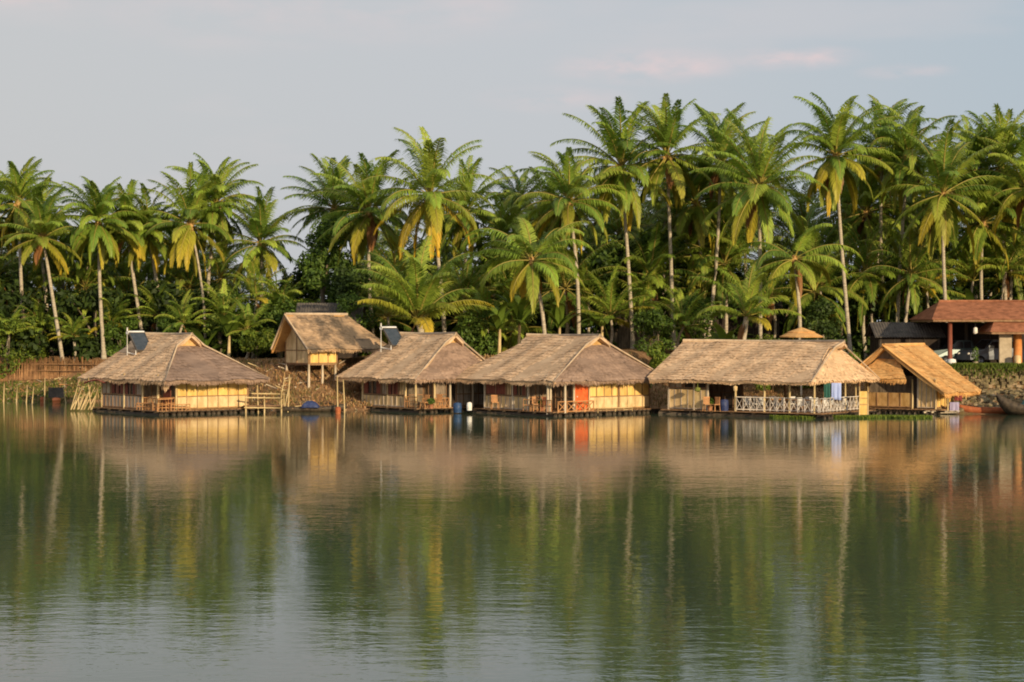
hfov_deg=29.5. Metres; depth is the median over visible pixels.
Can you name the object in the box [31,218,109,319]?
coconut palm
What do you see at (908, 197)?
coconut palm
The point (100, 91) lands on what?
sky
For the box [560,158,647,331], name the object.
coconut palm
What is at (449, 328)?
broadleaf tree
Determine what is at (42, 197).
coconut palm
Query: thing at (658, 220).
coconut palm
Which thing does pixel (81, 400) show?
bamboo bundle
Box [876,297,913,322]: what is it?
broadleaf tree
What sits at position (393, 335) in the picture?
solar water heater
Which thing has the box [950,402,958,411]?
hanging cloth
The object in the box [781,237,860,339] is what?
young palm
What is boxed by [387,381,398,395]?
window
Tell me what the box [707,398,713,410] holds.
potted plant
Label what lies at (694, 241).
coconut palm
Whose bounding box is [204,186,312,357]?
coconut palm
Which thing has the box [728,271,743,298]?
broadleaf tree
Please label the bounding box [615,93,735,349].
coconut palm
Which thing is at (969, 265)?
young palm
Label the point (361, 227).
coconut palm
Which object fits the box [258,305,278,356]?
broadleaf tree
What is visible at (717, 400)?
plastic chair
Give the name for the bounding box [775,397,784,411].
plastic chair
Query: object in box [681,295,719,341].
bush
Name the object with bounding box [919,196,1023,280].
coconut palm
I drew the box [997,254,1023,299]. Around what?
broadleaf tree
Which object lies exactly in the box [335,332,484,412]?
floating bungalow
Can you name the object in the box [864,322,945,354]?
shed
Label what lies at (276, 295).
banana plant
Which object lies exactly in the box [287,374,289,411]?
mooring stake
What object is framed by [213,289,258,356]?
bush
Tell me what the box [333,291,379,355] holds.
bush
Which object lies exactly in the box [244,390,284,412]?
bamboo jetty
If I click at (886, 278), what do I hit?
broadleaf tree
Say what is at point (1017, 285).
coconut palm
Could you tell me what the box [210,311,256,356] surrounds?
banana plant
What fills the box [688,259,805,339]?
coconut palm
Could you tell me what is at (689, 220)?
coconut palm
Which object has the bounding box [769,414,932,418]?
water plants
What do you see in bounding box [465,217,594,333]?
coconut palm
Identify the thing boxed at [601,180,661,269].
coconut palm
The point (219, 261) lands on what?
coconut palm
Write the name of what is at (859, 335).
broadleaf tree
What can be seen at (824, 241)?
coconut palm
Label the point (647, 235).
broadleaf tree
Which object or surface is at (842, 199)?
coconut palm
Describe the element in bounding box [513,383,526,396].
window
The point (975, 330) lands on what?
hanging lamp
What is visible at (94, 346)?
broadleaf tree
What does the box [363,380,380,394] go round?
window
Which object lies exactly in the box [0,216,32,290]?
coconut palm
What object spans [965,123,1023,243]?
coconut palm
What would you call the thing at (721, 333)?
banana plant
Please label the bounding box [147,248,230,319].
coconut palm
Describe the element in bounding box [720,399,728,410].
plastic barrel
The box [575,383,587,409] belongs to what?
door
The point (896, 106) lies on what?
coconut palm
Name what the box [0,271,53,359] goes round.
broadleaf tree
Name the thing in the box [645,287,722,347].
young palm
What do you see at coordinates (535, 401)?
plastic chair
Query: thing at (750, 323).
broadleaf tree
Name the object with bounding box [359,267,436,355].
coconut palm
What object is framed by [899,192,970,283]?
coconut palm
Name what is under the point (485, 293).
young palm
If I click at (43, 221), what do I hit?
coconut palm
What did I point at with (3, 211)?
coconut palm
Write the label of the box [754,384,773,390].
bush
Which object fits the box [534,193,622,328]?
coconut palm
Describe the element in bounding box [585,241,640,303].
broadleaf tree
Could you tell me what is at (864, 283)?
coconut palm
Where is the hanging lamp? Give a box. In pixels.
[973,322,977,333]
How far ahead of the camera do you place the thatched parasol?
132.15 m
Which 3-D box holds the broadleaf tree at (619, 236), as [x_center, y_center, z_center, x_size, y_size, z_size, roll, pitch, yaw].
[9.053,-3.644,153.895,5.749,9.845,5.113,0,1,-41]
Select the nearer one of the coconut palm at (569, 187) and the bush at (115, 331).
the coconut palm at (569, 187)
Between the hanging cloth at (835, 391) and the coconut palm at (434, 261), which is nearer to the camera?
the hanging cloth at (835, 391)
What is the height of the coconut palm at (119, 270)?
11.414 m
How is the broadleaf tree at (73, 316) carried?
on the river bank
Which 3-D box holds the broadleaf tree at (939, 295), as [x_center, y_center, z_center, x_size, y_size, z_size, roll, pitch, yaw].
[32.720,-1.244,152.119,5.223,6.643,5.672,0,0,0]
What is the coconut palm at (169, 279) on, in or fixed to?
on the river bank
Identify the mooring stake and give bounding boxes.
[257,383,258,411]
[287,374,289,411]
[337,376,337,406]
[343,380,344,412]
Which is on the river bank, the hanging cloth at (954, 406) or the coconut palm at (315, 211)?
the coconut palm at (315, 211)
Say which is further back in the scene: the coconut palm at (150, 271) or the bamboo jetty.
the coconut palm at (150, 271)
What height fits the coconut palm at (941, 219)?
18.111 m
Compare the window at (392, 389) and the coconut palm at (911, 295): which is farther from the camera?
the coconut palm at (911, 295)
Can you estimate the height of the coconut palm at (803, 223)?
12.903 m
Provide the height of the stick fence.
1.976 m
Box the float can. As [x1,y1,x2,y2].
[335,407,340,413]
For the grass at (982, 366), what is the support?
on the retaining wall
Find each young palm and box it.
[0,303,37,371]
[13,297,67,348]
[47,312,94,361]
[78,293,139,345]
[122,284,181,331]
[154,289,216,332]
[190,276,259,352]
[213,297,276,358]
[223,252,288,357]
[243,275,315,356]
[350,278,410,343]
[429,241,507,337]
[454,285,522,340]
[467,251,552,348]
[543,250,626,333]
[568,264,655,346]
[600,260,684,348]
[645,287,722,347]
[662,237,744,337]
[685,215,763,298]
[725,256,809,338]
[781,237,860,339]
[828,243,903,356]
[881,245,973,307]
[930,236,1010,293]
[962,223,1023,299]
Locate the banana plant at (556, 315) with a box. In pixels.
[538,302,592,333]
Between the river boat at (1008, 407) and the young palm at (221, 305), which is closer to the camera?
the river boat at (1008, 407)
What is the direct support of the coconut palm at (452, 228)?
on the river bank
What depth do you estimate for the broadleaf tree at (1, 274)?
167.03 m
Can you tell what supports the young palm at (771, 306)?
on the river bank
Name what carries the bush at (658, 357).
on the river bank
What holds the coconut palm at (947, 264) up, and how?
on the river bank
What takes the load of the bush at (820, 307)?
on the river bank
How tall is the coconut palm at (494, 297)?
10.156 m
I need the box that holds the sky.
[0,0,1023,328]
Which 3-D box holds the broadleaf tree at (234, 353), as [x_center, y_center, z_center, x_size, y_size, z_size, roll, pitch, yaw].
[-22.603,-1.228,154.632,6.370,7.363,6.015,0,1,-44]
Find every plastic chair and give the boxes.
[420,395,429,405]
[433,394,442,407]
[491,395,498,407]
[531,396,539,410]
[702,397,711,410]
[710,397,719,410]
[743,396,751,410]
[767,396,775,409]
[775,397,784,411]
[797,399,805,412]
[805,397,815,410]
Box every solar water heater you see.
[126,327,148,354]
[380,323,401,349]
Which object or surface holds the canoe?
on the river water
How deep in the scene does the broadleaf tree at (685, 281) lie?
153.14 m
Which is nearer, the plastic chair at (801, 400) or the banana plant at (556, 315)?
the plastic chair at (801, 400)
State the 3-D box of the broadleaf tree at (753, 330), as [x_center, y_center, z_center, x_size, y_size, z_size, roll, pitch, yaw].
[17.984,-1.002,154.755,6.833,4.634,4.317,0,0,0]
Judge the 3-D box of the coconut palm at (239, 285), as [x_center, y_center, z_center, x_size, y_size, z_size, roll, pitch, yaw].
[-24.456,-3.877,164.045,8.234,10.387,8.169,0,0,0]
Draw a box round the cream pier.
[999,334,1011,362]
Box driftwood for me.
[0,367,100,400]
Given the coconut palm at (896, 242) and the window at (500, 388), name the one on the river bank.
the coconut palm at (896, 242)
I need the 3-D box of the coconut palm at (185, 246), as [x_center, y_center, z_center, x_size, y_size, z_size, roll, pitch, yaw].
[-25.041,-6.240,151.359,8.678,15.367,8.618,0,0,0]
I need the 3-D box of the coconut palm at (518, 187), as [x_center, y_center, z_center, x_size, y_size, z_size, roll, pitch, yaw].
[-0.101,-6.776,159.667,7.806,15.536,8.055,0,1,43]
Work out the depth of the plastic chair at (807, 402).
121.64 m
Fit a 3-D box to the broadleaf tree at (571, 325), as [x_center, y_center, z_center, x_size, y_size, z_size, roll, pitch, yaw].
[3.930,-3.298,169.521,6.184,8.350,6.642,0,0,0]
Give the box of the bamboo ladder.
[279,377,290,405]
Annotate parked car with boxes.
[933,340,988,362]
[957,339,1023,362]
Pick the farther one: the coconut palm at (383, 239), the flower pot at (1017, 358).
the coconut palm at (383, 239)
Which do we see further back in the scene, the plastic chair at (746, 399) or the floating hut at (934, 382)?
the floating hut at (934, 382)
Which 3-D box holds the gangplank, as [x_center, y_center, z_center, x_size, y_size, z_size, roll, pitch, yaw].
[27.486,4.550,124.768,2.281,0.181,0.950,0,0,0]
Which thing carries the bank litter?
on the river bank
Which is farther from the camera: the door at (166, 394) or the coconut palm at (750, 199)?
the coconut palm at (750, 199)
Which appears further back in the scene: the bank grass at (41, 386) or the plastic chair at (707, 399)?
the bank grass at (41, 386)
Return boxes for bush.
[0,317,33,378]
[18,314,54,361]
[97,317,138,356]
[154,311,197,332]
[202,311,240,355]
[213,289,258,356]
[239,327,276,358]
[251,296,295,357]
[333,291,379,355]
[457,307,501,354]
[630,307,676,351]
[646,340,669,369]
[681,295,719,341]
[752,333,784,339]
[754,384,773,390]
[796,384,815,388]
[803,298,844,339]
[848,352,861,363]
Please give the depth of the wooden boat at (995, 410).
124.66 m
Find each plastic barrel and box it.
[453,402,461,412]
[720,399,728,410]
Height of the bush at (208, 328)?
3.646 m
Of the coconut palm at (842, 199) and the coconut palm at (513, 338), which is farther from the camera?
the coconut palm at (842, 199)
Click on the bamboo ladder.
(287, 391)
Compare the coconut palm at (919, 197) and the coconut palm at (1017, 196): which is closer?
the coconut palm at (1017, 196)
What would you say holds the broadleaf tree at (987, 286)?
on the river bank
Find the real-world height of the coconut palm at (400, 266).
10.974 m
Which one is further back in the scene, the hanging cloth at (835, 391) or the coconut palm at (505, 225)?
the coconut palm at (505, 225)
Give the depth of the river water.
48.80 m
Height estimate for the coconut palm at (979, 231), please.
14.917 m
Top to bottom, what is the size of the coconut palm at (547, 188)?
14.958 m
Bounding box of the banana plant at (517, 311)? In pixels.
[492,292,550,343]
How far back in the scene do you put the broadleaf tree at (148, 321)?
152.84 m
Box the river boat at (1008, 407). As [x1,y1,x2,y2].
[996,392,1023,414]
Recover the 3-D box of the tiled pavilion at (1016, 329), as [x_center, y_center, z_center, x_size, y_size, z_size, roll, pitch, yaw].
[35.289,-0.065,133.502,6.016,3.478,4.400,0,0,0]
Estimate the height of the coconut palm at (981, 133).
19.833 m
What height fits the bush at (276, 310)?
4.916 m
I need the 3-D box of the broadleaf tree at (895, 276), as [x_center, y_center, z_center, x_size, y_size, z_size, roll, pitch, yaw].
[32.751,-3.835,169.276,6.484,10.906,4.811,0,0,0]
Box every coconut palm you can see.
[0,156,61,356]
[0,174,33,354]
[0,186,89,373]
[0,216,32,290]
[0,227,41,350]
[2,253,54,311]
[5,172,79,355]
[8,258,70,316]
[11,211,76,315]
[28,278,73,318]
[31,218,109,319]
[35,241,140,328]
[48,220,122,328]
[54,176,148,358]
[67,218,161,286]
[70,252,145,298]
[73,252,179,331]
[74,179,173,330]
[109,183,185,322]
[125,227,200,330]
[133,162,242,338]
[141,209,215,287]
[145,245,241,293]
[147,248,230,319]
[164,153,262,322]
[167,225,257,338]
[173,243,265,319]
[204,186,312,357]
[219,271,271,310]
[270,255,347,305]
[281,153,378,302]
[299,149,423,334]
[320,259,390,304]
[344,234,385,305]
[352,235,494,331]
[356,206,434,292]
[356,226,449,324]
[358,126,497,331]
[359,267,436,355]
[376,208,491,330]
[393,201,479,275]
[399,252,508,353]
[408,155,522,351]
[452,193,555,349]
[454,248,517,319]
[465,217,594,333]
[472,241,493,336]
[474,165,557,248]
[474,278,564,351]
[480,227,580,326]
[491,166,597,311]
[512,147,633,333]
[516,231,629,336]
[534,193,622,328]
[550,96,680,348]
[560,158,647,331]
[574,197,634,278]
[583,186,661,284]
[591,222,713,341]
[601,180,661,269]
[614,166,728,279]
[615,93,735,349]
[629,202,749,334]
[633,151,705,313]
[637,146,753,334]
[660,183,748,253]
[666,206,781,332]
[676,102,780,336]
[679,108,828,337]
[680,201,757,276]
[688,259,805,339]
[708,157,818,279]
[714,180,794,288]
[732,234,788,313]
[737,223,863,339]
[751,206,853,299]
[762,226,884,339]
[769,175,842,254]
[775,210,855,280]
[784,92,904,354]
[792,158,876,341]
[805,163,920,358]
[805,185,896,308]
[820,220,916,359]
[833,94,941,322]
[833,174,930,320]
[853,104,966,322]
[859,226,967,321]
[873,118,1014,299]
[882,177,960,267]
[888,152,937,312]
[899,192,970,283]
[903,223,968,283]
[906,138,965,281]
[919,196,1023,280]
[923,114,1015,298]
[925,171,1023,299]
[944,103,1023,299]
[961,215,1023,293]
[964,215,1023,299]
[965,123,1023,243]
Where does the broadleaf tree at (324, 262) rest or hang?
on the river bank
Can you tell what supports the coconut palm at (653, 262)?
on the river bank
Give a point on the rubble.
(982, 400)
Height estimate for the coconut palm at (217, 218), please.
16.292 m
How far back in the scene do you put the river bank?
135.00 m
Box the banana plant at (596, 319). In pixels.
[571,308,629,335]
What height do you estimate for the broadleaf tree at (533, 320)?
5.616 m
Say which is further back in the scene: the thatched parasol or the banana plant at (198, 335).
the banana plant at (198, 335)
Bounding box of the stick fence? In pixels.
[0,356,104,380]
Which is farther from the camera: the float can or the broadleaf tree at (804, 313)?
the broadleaf tree at (804, 313)
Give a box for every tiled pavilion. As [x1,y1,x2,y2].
[909,300,1023,362]
[977,322,1023,362]
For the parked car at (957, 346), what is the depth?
135.34 m
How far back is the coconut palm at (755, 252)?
166.86 m
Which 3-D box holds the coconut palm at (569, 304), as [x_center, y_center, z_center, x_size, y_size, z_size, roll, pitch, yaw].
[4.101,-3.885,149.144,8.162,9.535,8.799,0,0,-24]
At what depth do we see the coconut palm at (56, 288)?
167.07 m
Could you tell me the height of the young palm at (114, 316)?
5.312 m
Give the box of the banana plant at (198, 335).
[179,326,239,350]
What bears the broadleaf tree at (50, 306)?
on the river bank
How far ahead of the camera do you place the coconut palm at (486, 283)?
157.13 m
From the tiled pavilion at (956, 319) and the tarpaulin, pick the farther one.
the tiled pavilion at (956, 319)
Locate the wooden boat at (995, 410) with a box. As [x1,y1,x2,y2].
[959,404,1005,413]
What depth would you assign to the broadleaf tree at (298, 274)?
153.86 m
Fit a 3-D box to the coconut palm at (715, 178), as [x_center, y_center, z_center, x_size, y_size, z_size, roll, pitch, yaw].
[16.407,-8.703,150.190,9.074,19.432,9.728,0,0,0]
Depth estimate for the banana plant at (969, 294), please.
144.80 m
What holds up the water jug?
on the floating bungalow at (578, 374)
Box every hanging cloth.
[824,383,829,397]
[831,383,840,399]
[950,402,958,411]
[954,396,961,400]
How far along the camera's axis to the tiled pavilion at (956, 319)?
135.14 m
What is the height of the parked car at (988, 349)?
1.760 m
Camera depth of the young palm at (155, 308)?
151.65 m
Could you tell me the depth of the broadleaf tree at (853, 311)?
151.63 m
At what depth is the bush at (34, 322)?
151.63 m
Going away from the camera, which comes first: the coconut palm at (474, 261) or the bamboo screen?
the bamboo screen
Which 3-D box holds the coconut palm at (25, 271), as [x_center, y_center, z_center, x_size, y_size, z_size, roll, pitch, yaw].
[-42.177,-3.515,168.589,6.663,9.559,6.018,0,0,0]
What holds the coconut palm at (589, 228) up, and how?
on the river bank
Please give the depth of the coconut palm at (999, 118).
150.56 m
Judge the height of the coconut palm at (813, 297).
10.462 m
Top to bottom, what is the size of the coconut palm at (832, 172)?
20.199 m
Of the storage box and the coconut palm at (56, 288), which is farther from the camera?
the coconut palm at (56, 288)
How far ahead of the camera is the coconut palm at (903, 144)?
147.70 m
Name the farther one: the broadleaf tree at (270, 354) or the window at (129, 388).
the broadleaf tree at (270, 354)
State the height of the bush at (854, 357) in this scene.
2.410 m
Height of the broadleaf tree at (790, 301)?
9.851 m
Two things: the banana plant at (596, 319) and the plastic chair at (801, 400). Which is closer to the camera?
the plastic chair at (801, 400)
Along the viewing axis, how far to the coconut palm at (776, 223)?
157.55 m
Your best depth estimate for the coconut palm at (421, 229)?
162.88 m
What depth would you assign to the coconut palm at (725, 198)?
158.51 m
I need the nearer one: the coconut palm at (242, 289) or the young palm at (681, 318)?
the young palm at (681, 318)
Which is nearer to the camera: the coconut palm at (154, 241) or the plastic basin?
the plastic basin
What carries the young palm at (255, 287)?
on the river bank
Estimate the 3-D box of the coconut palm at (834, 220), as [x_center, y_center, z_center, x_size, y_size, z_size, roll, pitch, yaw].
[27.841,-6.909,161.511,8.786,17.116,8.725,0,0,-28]
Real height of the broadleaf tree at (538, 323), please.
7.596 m
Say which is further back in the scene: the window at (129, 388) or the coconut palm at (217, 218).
the coconut palm at (217, 218)
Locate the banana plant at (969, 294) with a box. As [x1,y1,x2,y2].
[941,288,1002,299]
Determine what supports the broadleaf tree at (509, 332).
on the river bank
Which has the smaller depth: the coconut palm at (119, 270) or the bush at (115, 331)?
the bush at (115, 331)
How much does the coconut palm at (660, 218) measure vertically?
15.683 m
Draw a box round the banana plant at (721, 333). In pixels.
[699,322,753,339]
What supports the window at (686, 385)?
in the floating restaurant
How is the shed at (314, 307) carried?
on the river bank
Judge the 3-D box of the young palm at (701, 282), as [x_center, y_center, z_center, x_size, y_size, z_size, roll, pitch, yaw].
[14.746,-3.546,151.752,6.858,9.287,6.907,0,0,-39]
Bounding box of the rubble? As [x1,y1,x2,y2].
[896,386,1023,411]
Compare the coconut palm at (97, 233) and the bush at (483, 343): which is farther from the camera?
the coconut palm at (97, 233)
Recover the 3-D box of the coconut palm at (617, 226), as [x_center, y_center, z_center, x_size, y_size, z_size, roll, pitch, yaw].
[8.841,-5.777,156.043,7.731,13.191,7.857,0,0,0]
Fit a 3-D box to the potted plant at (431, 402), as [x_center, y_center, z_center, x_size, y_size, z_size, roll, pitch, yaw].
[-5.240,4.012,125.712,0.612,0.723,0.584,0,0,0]
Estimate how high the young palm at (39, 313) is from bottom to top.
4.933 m
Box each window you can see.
[111,382,122,394]
[124,382,135,395]
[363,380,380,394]
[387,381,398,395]
[485,382,505,395]
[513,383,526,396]
[684,383,706,388]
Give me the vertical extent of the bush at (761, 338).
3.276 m
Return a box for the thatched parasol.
[779,327,822,395]
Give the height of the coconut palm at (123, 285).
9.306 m
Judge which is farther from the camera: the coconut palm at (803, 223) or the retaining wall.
the coconut palm at (803, 223)
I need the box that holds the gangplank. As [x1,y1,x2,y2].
[923,410,958,413]
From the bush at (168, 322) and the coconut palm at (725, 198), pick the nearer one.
the bush at (168, 322)
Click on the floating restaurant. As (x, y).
(714, 368)
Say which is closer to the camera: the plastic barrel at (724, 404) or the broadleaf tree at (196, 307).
the plastic barrel at (724, 404)
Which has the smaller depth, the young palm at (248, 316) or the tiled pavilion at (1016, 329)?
the tiled pavilion at (1016, 329)
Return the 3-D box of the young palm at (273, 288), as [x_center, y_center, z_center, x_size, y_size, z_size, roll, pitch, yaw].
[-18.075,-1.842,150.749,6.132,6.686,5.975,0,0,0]
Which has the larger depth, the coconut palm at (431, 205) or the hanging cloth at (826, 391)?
the coconut palm at (431, 205)
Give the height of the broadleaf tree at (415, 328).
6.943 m
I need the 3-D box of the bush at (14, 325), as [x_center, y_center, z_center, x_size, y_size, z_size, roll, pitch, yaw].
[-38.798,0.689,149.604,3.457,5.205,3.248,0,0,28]
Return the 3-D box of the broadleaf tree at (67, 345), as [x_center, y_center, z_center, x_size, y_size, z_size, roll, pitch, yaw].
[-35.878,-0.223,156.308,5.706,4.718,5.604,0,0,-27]
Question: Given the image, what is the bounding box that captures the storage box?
[48,387,63,397]
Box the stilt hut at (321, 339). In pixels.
[271,313,386,387]
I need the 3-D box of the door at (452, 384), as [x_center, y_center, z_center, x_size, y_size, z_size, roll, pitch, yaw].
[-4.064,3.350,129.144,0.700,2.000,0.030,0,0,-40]
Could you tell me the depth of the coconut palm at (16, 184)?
152.85 m
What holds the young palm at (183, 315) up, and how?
on the river bank
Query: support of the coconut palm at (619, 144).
on the river bank
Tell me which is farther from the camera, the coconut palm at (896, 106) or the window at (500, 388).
the coconut palm at (896, 106)
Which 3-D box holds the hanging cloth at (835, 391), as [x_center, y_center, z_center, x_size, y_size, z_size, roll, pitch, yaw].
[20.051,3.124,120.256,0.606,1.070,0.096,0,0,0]
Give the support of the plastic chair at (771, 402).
on the floating restaurant
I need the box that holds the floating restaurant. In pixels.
[647,339,879,418]
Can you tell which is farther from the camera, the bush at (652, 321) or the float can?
the bush at (652, 321)
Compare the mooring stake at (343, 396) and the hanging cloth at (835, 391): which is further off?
the mooring stake at (343, 396)
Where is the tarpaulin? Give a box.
[300,401,319,407]
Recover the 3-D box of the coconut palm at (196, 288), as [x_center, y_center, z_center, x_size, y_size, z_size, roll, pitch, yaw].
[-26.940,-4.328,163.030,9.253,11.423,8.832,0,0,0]
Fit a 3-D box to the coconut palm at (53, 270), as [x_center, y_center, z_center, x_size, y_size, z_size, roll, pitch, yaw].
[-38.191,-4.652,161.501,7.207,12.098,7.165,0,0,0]
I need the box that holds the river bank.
[0,331,1023,413]
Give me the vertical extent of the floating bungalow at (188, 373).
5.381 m
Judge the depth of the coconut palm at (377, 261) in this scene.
160.60 m
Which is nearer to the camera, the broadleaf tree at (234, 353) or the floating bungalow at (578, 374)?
the floating bungalow at (578, 374)
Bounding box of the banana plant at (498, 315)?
[468,302,536,353]
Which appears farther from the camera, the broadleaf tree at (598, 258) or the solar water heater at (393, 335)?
the broadleaf tree at (598, 258)
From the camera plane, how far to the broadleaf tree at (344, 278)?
146.89 m
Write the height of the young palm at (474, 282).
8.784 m
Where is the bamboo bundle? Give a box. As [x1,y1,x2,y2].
[70,377,99,409]
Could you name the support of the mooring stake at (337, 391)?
in the river water
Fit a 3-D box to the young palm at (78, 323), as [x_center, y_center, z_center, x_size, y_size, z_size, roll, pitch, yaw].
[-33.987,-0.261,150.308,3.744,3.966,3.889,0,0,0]
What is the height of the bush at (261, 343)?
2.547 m
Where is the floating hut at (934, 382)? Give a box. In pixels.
[848,343,980,413]
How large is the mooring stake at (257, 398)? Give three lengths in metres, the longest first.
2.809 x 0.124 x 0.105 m
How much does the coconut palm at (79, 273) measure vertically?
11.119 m
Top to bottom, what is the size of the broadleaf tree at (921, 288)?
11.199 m
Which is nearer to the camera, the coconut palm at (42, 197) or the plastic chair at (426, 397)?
the plastic chair at (426, 397)
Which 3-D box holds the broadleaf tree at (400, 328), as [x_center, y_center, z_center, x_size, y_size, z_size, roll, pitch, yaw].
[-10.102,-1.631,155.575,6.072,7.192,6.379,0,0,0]
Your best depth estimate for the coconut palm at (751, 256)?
166.87 m
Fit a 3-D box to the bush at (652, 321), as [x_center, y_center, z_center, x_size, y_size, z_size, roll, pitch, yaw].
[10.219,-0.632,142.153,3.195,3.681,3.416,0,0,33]
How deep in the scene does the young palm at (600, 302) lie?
145.35 m
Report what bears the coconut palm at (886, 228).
on the river bank
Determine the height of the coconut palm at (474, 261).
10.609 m
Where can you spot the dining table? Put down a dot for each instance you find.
(158, 399)
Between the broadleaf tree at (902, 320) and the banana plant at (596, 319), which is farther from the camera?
the broadleaf tree at (902, 320)
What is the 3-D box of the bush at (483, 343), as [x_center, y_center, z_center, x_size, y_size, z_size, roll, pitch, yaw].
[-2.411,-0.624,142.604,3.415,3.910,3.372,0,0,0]
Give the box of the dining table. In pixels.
[152,398,171,410]
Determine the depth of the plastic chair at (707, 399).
122.21 m
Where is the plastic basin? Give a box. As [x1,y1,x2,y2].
[52,397,60,402]
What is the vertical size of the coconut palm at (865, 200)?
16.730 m
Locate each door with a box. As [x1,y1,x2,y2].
[163,385,170,408]
[447,381,454,406]
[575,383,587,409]
[913,375,916,407]
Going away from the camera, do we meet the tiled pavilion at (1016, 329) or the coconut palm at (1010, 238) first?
the tiled pavilion at (1016, 329)
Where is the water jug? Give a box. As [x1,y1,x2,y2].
[467,402,471,410]
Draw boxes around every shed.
[296,303,365,357]
[605,298,652,348]
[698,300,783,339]
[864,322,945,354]
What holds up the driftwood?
on the river bank
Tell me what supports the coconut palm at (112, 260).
on the river bank
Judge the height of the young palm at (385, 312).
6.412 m
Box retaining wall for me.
[912,367,1023,390]
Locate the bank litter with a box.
[248,359,369,410]
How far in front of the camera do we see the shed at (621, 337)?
151.97 m
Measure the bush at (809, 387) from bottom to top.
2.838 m
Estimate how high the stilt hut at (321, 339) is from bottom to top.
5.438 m
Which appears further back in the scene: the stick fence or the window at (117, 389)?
the stick fence
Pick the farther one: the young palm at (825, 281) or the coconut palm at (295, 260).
the coconut palm at (295, 260)
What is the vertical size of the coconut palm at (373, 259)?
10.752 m
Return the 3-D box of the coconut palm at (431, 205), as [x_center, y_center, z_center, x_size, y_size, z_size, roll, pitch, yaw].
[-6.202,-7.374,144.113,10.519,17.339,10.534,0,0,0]
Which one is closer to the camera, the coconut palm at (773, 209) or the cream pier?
the cream pier
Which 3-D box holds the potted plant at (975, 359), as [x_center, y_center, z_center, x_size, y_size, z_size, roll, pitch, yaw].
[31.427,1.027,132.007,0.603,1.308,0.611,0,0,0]
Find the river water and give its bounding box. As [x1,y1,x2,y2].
[0,401,1023,681]
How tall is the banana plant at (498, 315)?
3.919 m
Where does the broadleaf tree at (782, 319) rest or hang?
on the river bank
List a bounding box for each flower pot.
[947,359,955,363]
[1014,355,1020,363]
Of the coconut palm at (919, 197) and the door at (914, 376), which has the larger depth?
the coconut palm at (919, 197)
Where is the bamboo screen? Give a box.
[859,386,868,414]
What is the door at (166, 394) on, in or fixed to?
in the floating bungalow at (188, 373)
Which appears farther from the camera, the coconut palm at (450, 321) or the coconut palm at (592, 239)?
the coconut palm at (592, 239)
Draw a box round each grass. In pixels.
[0,372,100,400]
[905,362,1023,381]
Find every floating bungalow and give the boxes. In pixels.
[77,332,269,414]
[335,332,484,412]
[451,333,666,416]
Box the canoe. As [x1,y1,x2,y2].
[276,403,346,411]
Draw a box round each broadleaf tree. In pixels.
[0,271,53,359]
[0,272,35,353]
[14,296,65,346]
[44,314,99,356]
[55,284,126,362]
[59,296,137,356]
[124,279,189,331]
[152,287,216,345]
[191,280,250,356]
[222,310,284,357]
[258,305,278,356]
[275,260,319,302]
[280,216,358,321]
[331,265,373,301]
[361,283,414,354]
[404,276,451,331]
[435,291,483,344]
[487,298,547,333]
[494,300,539,348]
[526,271,595,333]
[554,280,591,333]
[574,249,622,347]
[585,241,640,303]
[586,232,648,306]
[639,227,698,348]
[662,269,716,342]
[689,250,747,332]
[701,293,766,339]
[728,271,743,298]
[741,275,810,339]
[780,273,837,338]
[780,305,843,339]
[808,267,867,351]
[827,285,921,359]
[868,245,904,347]
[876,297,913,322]
[877,245,912,321]
[904,244,942,307]
[909,285,962,322]
[946,256,1000,299]
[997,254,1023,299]
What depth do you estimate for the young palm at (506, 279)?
149.57 m
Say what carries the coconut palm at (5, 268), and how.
on the river bank
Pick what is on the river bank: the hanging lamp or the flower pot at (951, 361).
the flower pot at (951, 361)
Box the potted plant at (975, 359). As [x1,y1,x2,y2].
[971,347,978,362]
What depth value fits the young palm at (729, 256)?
152.02 m
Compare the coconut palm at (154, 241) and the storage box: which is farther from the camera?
the coconut palm at (154, 241)
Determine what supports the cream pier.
on the river bank
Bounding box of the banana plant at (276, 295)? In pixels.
[249,286,316,356]
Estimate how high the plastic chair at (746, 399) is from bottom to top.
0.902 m
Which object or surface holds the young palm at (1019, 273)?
on the river bank
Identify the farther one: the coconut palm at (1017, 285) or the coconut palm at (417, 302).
the coconut palm at (1017, 285)
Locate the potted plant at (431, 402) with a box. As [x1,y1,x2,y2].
[427,398,434,408]
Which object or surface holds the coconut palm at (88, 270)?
on the river bank
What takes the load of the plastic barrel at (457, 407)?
on the river water
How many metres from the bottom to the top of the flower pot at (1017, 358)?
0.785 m
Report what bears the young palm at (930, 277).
on the river bank
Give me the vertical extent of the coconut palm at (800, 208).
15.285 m
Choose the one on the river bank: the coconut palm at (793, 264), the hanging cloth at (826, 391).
the coconut palm at (793, 264)
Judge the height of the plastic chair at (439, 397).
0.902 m
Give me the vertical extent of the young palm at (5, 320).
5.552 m
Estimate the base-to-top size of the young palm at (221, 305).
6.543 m
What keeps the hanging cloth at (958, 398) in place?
hanging from the floating hut at (934, 382)
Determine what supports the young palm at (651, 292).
on the river bank
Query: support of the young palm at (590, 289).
on the river bank
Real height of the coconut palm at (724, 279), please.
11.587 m
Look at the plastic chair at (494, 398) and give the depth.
125.40 m
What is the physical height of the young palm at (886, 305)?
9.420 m

